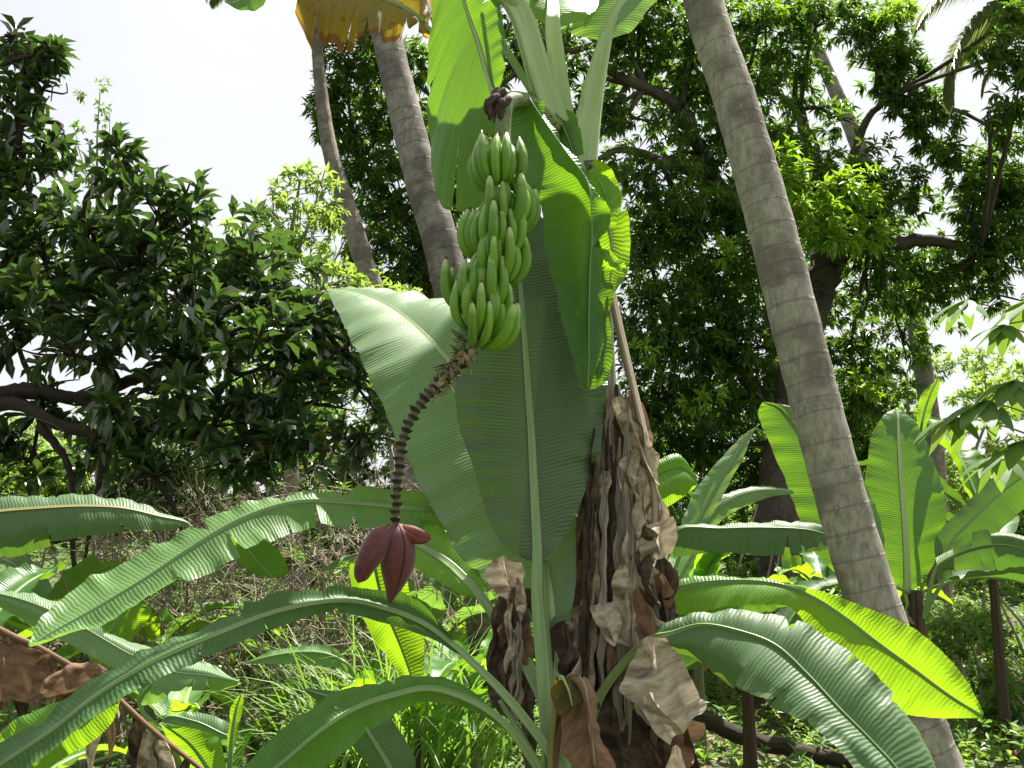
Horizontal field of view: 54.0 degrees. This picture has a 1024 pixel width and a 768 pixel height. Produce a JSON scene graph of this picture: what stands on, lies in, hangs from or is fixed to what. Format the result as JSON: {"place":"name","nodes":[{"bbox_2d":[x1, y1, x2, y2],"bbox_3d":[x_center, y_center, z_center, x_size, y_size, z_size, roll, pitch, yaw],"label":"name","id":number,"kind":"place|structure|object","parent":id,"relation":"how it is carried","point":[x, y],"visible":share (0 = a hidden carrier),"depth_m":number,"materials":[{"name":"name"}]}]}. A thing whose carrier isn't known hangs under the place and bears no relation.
{"place":"outdoors","nodes":[
{"label":"outdoors","id":0,"kind":"place"},
{"bbox_2d":[0,507,1023,767],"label":"ground","id":1,"kind":"structure","parent":0,"point":[764,727],"depth_m":13.19,"materials":[{"name":"brown soil"}]},
{"bbox_2d":[1,532,110,669],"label":"shrub","id":2,"kind":"object","parent":1,"relation":"on","point":[28,625],"visible":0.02,"depth_m":11.63,"materials":[{"name":"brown plant"}]},
{"bbox_2d":[0,700,127,767],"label":"young banana plant","id":3,"kind":"object","parent":1,"relation":"on","point":[69,750],"visible":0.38,"depth_m":4.03,"materials":[{"name":"green plant"}]},
{"bbox_2d":[0,414,133,542],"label":"bush","id":4,"kind":"object","parent":1,"relation":"on","point":[8,488],"visible":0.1,"depth_m":21.16,"materials":[{"name":"green plant"}]},
{"bbox_2d":[0,554,170,710],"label":"young banana plant","id":5,"kind":"object","parent":1,"relation":"on","point":[79,573],"visible":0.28,"depth_m":7.08,"materials":[{"name":"green plant"}]},
{"bbox_2d":[69,76,112,560],"bbox_3d":[-4.791,-0.642,11.289,0.748,6.007,0.366,0,-10,0],"label":"sapling","id":6,"kind":"object","parent":1,"relation":"on","point":[81,99],"visible":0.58,"depth_m":11.68,"materials":[{"name":"green plant"}]},
{"bbox_2d":[0,493,192,557],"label":"young banana plant","id":7,"kind":"object","parent":1,"relation":"on","point":[26,523],"visible":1,"depth_m":4.40,"materials":[{"name":"green plant"}]},
{"bbox_2d":[50,639,154,694],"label":"shrub","id":8,"kind":"object","parent":1,"relation":"on","point":[82,659],"visible":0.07,"depth_m":11.12,"materials":[{"name":"green plant"}]},
{"bbox_2d":[0,561,240,767],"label":"young banana plant","id":9,"kind":"object","parent":1,"relation":"on","point":[31,676],"visible":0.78,"depth_m":4.25,"materials":[{"name":"green plant"}]},
{"bbox_2d":[79,603,170,767],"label":"young banana plant","id":10,"kind":"object","parent":1,"relation":"on","point":[128,624],"visible":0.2,"depth_m":6.14,"materials":[{"name":"green plant"}]},
{"bbox_2d":[76,533,193,635],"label":"shrub","id":11,"kind":"object","parent":1,"relation":"on","point":[153,611],"visible":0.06,"depth_m":12.39,"materials":[{"name":"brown plant"}]},
{"bbox_2d":[45,382,253,538],"bbox_3d":[-7.953,2.034,23.030,5.387,4.164,3.851,0,-10,0],"label":"bush","id":12,"kind":"object","parent":1,"relation":"on","point":[187,455],"visible":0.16,"depth_m":22.32,"materials":[{"name":"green plant"}]},
{"bbox_2d":[55,600,286,721],"bbox_3d":[-2.658,2.228,7.608,1.847,1.403,1.168,6,-12,-30],"label":"young banana plant","id":13,"kind":"object","parent":1,"relation":"on","point":[150,630],"visible":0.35,"depth_m":7.55,"materials":[{"name":"green plant"}]},
{"bbox_2d":[122,515,225,728],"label":"shrub","id":14,"kind":"object","parent":1,"relation":"on","point":[175,583],"visible":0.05,"depth_m":9.25,"materials":[{"name":"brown plant"}]},
{"bbox_2d":[133,661,239,767],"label":"young banana plant","id":15,"kind":"object","parent":1,"relation":"on","point":[158,701],"visible":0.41,"depth_m":5.69,"materials":[{"name":"green plant"}]},
{"bbox_2d":[146,694,244,767],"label":"young banana plant","id":16,"kind":"object","parent":1,"relation":"on","point":[201,739],"visible":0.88,"depth_m":4.72,"materials":[{"name":"green plant"}]},
{"bbox_2d":[0,13,397,566],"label":"broadleaf tree","id":17,"kind":"object","parent":1,"relation":"on","point":[187,324],"visible":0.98,"depth_m":7.89,"materials":[{"name":"green plant"}]},
{"bbox_2d":[152,596,258,705],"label":"shrub","id":18,"kind":"object","parent":1,"relation":"on","point":[175,606],"depth_m":11.01,"materials":[{"name":"green plant"}]},
{"bbox_2d":[128,671,346,767],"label":"clump","id":19,"kind":"object","parent":1,"relation":"on","point":[239,749],"visible":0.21,"depth_m":6.74,"materials":[{"name":"green plant"}]},
{"bbox_2d":[181,536,316,678],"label":"shrub","id":20,"kind":"object","parent":1,"relation":"on","point":[248,580],"visible":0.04,"depth_m":11.95,"materials":[{"name":"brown plant"}]},
{"bbox_2d":[199,627,301,755],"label":"shrub","id":21,"kind":"object","parent":1,"relation":"on","point":[251,672],"visible":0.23,"depth_m":8.57,"materials":[{"name":"green plant"}]},
{"bbox_2d":[12,366,536,767],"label":"dry brush","id":22,"kind":"object","parent":1,"relation":"on","point":[224,657],"visible":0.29,"depth_m":8.00,"materials":[{"name":"brown plant"}]},
{"bbox_2d":[260,634,320,713],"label":"shrub","id":23,"kind":"object","parent":1,"relation":"on","point":[295,666],"visible":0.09,"depth_m":10.42,"materials":[{"name":"green plant"}]},
{"bbox_2d":[211,359,389,581],"bbox_3d":[-4.127,1.742,19.876,3.908,5.377,3.491,0,-10,0],"label":"bush","id":24,"kind":"object","parent":1,"relation":"on","point":[324,411],"visible":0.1,"depth_m":19.39,"materials":[{"name":"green plant"}]},
{"bbox_2d":[0,191,615,767],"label":"young banana plant","id":25,"kind":"object","parent":1,"relation":"on","point":[500,449],"visible":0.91,"depth_m":3.71,"materials":[{"name":"green plant"}]},
{"bbox_2d":[245,645,387,690],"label":"young banana plant","id":26,"kind":"object","parent":1,"relation":"on","point":[317,654],"visible":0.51,"depth_m":6.10,"materials":[{"name":"green plant"}]},
{"bbox_2d":[205,0,431,588],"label":"coconut palm","id":27,"kind":"object","parent":1,"relation":"on","point":[360,249],"visible":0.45,"depth_m":14.67,"materials":[{"name":"grey plant"}]},
{"bbox_2d":[217,157,424,618],"bbox_3d":[-2.069,-0.024,10.684,2.264,4.952,1.085,2,-10,-11],"label":"slender tree","id":28,"kind":"object","parent":1,"relation":"on","point":[281,204],"visible":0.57,"depth_m":10.84,"materials":[{"name":"green plant"}]},
{"bbox_2d":[283,528,379,703],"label":"shrub","id":29,"kind":"object","parent":1,"relation":"on","point":[298,555],"visible":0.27,"depth_m":8.90,"materials":[{"name":"green plant"}]},
{"bbox_2d":[304,610,385,709],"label":"shrub","id":30,"kind":"object","parent":1,"relation":"on","point":[338,616],"visible":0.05,"depth_m":10.56,"materials":[{"name":"green plant"}]},
{"bbox_2d":[196,639,498,767],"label":"grass clump","id":31,"kind":"object","parent":1,"relation":"on","point":[294,712],"visible":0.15,"depth_m":6.57,"materials":[{"name":"green plant"}]},
{"bbox_2d":[185,588,539,767],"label":"grass clump","id":32,"kind":"object","parent":1,"relation":"on","point":[437,749],"visible":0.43,"depth_m":6.13,"materials":[{"name":"green plant"}]},
{"bbox_2d":[328,378,421,491],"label":"bush","id":33,"kind":"object","parent":1,"relation":"on","point":[385,469],"visible":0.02,"depth_m":20.41,"materials":[{"name":"green plant"}]},
{"bbox_2d":[296,31,476,624],"bbox_3d":[-1.697,-0.339,16.558,4.173,11.187,3.216,0,-10,0],"label":"mango tree","id":34,"kind":"object","parent":1,"relation":"on","point":[393,209],"visible":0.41,"depth_m":16.04,"materials":[{"name":"green plant"}]},
{"bbox_2d":[321,530,495,675],"bbox_3d":[-0.510,2.032,7.680,1.899,1.978,1.586,0,-10,0],"label":"young banana plant","id":35,"kind":"object","parent":1,"relation":"on","point":[438,611],"visible":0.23,"depth_m":7.57,"materials":[{"name":"green plant"}]},
{"bbox_2d":[341,670,487,767],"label":"young banana plant","id":36,"kind":"object","parent":1,"relation":"on","point":[471,727],"visible":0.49,"depth_m":5.87,"materials":[{"name":"green plant"}]},
{"bbox_2d":[301,638,539,767],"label":"grass clump","id":37,"kind":"object","parent":1,"relation":"on","point":[504,747],"visible":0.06,"depth_m":6.80,"materials":[{"name":"green plant"}]},
{"bbox_2d":[411,570,464,682],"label":"shrub","id":38,"kind":"object","parent":1,"relation":"on","point":[457,603],"visible":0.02,"depth_m":11.14,"materials":[{"name":"green plant"}]},
{"bbox_2d":[368,11,520,734],"bbox_3d":[-2.643,-5.946,10.649,6.611,18.098,6.820,6,-12,-31],"label":"coconut palm","id":39,"kind":"object","parent":1,"relation":"on","point":[435,225],"visible":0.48,"depth_m":8.94,"materials":[{"name":"grey plant"}]},
{"bbox_2d":[355,615,534,767],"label":"young banana plant","id":40,"kind":"object","parent":1,"relation":"on","point":[440,666],"visible":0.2,"depth_m":6.32,"materials":[{"name":"green plant"}]},
{"bbox_2d":[224,0,706,767],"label":"banana plant","id":41,"kind":"object","parent":1,"relation":"on","point":[524,160],"visible":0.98,"depth_m":3.75,"materials":[{"name":"green plant"}]},
{"bbox_2d":[424,620,506,744],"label":"young banana plant","id":42,"kind":"object","parent":1,"relation":"on","point":[447,629],"visible":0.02,"depth_m":8.48,"materials":[{"name":"green plant"}]},
{"bbox_2d":[0,541,1023,767],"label":"ground cover","id":43,"kind":"object","parent":1,"relation":"on","point":[990,734],"visible":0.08,"depth_m":8.69,"materials":[{"name":"green plant"}]},
{"bbox_2d":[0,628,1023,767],"bbox_3d":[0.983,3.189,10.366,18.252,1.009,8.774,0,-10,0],"label":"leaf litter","id":44,"kind":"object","parent":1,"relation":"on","point":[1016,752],"visible":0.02,"depth_m":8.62,"materials":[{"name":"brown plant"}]},
{"bbox_2d":[667,500,729,690],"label":"shrub","id":45,"kind":"object","parent":1,"relation":"on","point":[672,512],"visible":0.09,"depth_m":11.62,"materials":[{"name":"green plant"}]},
{"bbox_2d":[653,375,757,520],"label":"bush","id":46,"kind":"object","parent":1,"relation":"on","point":[736,476],"visible":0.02,"depth_m":18.27,"materials":[{"name":"green plant"}]},
{"bbox_2d":[687,667,727,709],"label":"shrub","id":47,"kind":"object","parent":1,"relation":"on","point":[692,672],"visible":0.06,"depth_m":10.13,"materials":[{"name":"green plant"}]},
{"bbox_2d":[688,552,730,752],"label":"young banana plant","id":48,"kind":"object","parent":1,"relation":"on","point":[707,564],"visible":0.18,"depth_m":8.61,"materials":[{"name":"green plant"}]},
{"bbox_2d":[676,572,803,767],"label":"young banana plant","id":49,"kind":"object","parent":1,"relation":"on","point":[750,756],"visible":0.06,"depth_m":7.05,"materials":[{"name":"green plant"}]},
{"bbox_2d":[653,424,827,613],"bbox_3d":[1.287,1.526,6.372,1.402,2.618,1.507,0,-10,0],"label":"young banana plant","id":50,"kind":"object","parent":1,"relation":"on","point":[711,506],"visible":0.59,"depth_m":6.00,"materials":[{"name":"green plant"}]},
{"bbox_2d":[718,428,766,577],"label":"bush","id":51,"kind":"object","parent":1,"relation":"on","point":[753,572],"visible":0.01,"depth_m":20.11,"materials":[{"name":"green plant"}]},
{"bbox_2d":[722,504,785,713],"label":"shrub","id":52,"kind":"object","parent":1,"relation":"on","point":[739,569],"visible":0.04,"depth_m":10.85,"materials":[{"name":"green plant"}]},
{"bbox_2d":[500,0,1023,613],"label":"mango tree","id":53,"kind":"object","parent":1,"relation":"on","point":[844,218],"visible":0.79,"depth_m":14.30,"materials":[{"name":"green plant"}]},
{"bbox_2d":[692,712,852,767],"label":"fallen log","id":54,"kind":"object","parent":1,"relation":"on","point":[720,726],"visible":0.54,"depth_m":7.36,"materials":[{"name":"brown wood"}]},
{"bbox_2d":[596,575,983,767],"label":"young banana plant","id":55,"kind":"object","parent":1,"relation":"on","point":[864,682],"visible":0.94,"depth_m":3.44,"materials":[{"name":"green plant"}]},
{"bbox_2d":[775,684,812,729],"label":"shrub","id":56,"kind":"object","parent":1,"relation":"on","point":[799,720],"depth_m":9.72,"materials":[{"name":"green plant"}]},
{"bbox_2d":[683,0,965,767],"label":"coconut palm","id":57,"kind":"object","parent":1,"relation":"on","point":[860,564],"visible":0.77,"depth_m":5.70,"materials":[{"name":"grey plant"}]},
{"bbox_2d":[761,545,954,750],"bbox_3d":[2.648,2.260,8.572,1.656,1.841,1.391,3,-10,-17],"label":"young banana plant","id":58,"kind":"object","parent":1,"relation":"on","point":[814,565],"visible":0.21,"depth_m":8.26,"materials":[{"name":"green plant"}]},
{"bbox_2d":[695,633,1023,767],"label":"ground cover","id":59,"kind":"object","parent":1,"relation":"on","point":[965,754],"visible":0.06,"depth_m":8.51,"materials":[{"name":"green plant"}]},
{"bbox_2d":[794,2,952,599],"bbox_3d":[6.480,-1.956,18.178,2.118,11.444,0.586,-7,-12,36],"label":"coconut palm","id":60,"kind":"object","parent":1,"relation":"on","point":[927,378],"visible":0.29,"depth_m":17.38,"materials":[{"name":"grey plant"}]},
{"bbox_2d":[825,347,926,608],"bbox_3d":[6.821,1.897,19.041,2.607,5.266,3.271,-4,-11,19],"label":"bush","id":61,"kind":"object","parent":1,"relation":"on","point":[905,383],"visible":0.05,"depth_m":19.09,"materials":[{"name":"green plant"}]},
{"bbox_2d":[758,379,1023,637],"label":"young banana plant","id":62,"kind":"object","parent":1,"relation":"on","point":[905,492],"visible":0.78,"depth_m":6.90,"materials":[{"name":"green plant"}]},
{"bbox_2d":[858,416,1019,759],"bbox_3d":[3.729,1.538,7.882,2.220,2.864,1.501,-7,-12,34],"label":"young banana plant","id":63,"kind":"object","parent":1,"relation":"on","point":[963,460],"visible":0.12,"depth_m":7.98,"materials":[{"name":"green plant"}]},
{"bbox_2d":[895,343,1023,592],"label":"bush","id":64,"kind":"object","parent":1,"relation":"on","point":[972,393],"visible":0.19,"depth_m":22.00,"materials":[{"name":"green plant"}]},
{"bbox_2d":[926,488,1007,663],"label":"shrub","id":65,"kind":"object","parent":1,"relation":"on","point":[948,606],"visible":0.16,"depth_m":13.67,"materials":[{"name":"green plant"}]},
{"bbox_2d":[925,605,1010,743],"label":"shrub","id":66,"kind":"object","parent":1,"relation":"on","point":[970,634],"visible":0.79,"depth_m":8.81,"materials":[{"name":"green plant"}]},
{"bbox_2d":[913,0,1023,115],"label":"coconut palm","id":67,"kind":"object","parent":1,"relation":"on","point":[976,29],"visible":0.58,"depth_m":13.70,"materials":[{"name":"green plant"}]},
{"bbox_2d":[913,300,1023,493],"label":"cassava shrub","id":68,"kind":"object","parent":1,"relation":"on","point":[999,466],"visible":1,"depth_m":4.94,"materials":[{"name":"green plant"}]},
{"bbox_2d":[949,405,1023,599],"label":"bush","id":69,"kind":"object","parent":1,"relation":"on","point":[1019,530],"visible":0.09,"depth_m":19.67,"materials":[{"name":"green plant"}]},
{"bbox_2d":[954,579,1023,687],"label":"shrub","id":70,"kind":"object","parent":1,"relation":"on","point":[1007,591],"visible":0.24,"depth_m":9.73,"materials":[{"name":"green plant"}]},
{"bbox_2d":[967,649,1023,749],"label":"shrub","id":71,"kind":"object","parent":1,"relation":"on","point":[988,704],"visible":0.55,"depth_m":8.32,"materials":[{"name":"green plant"}]},
{"bbox_2d":[0,0,1023,525],"label":"sky","id":72,"kind":"structure","parent":0,"point":[221,89],"materials":[{"name":"white"}]}
]}

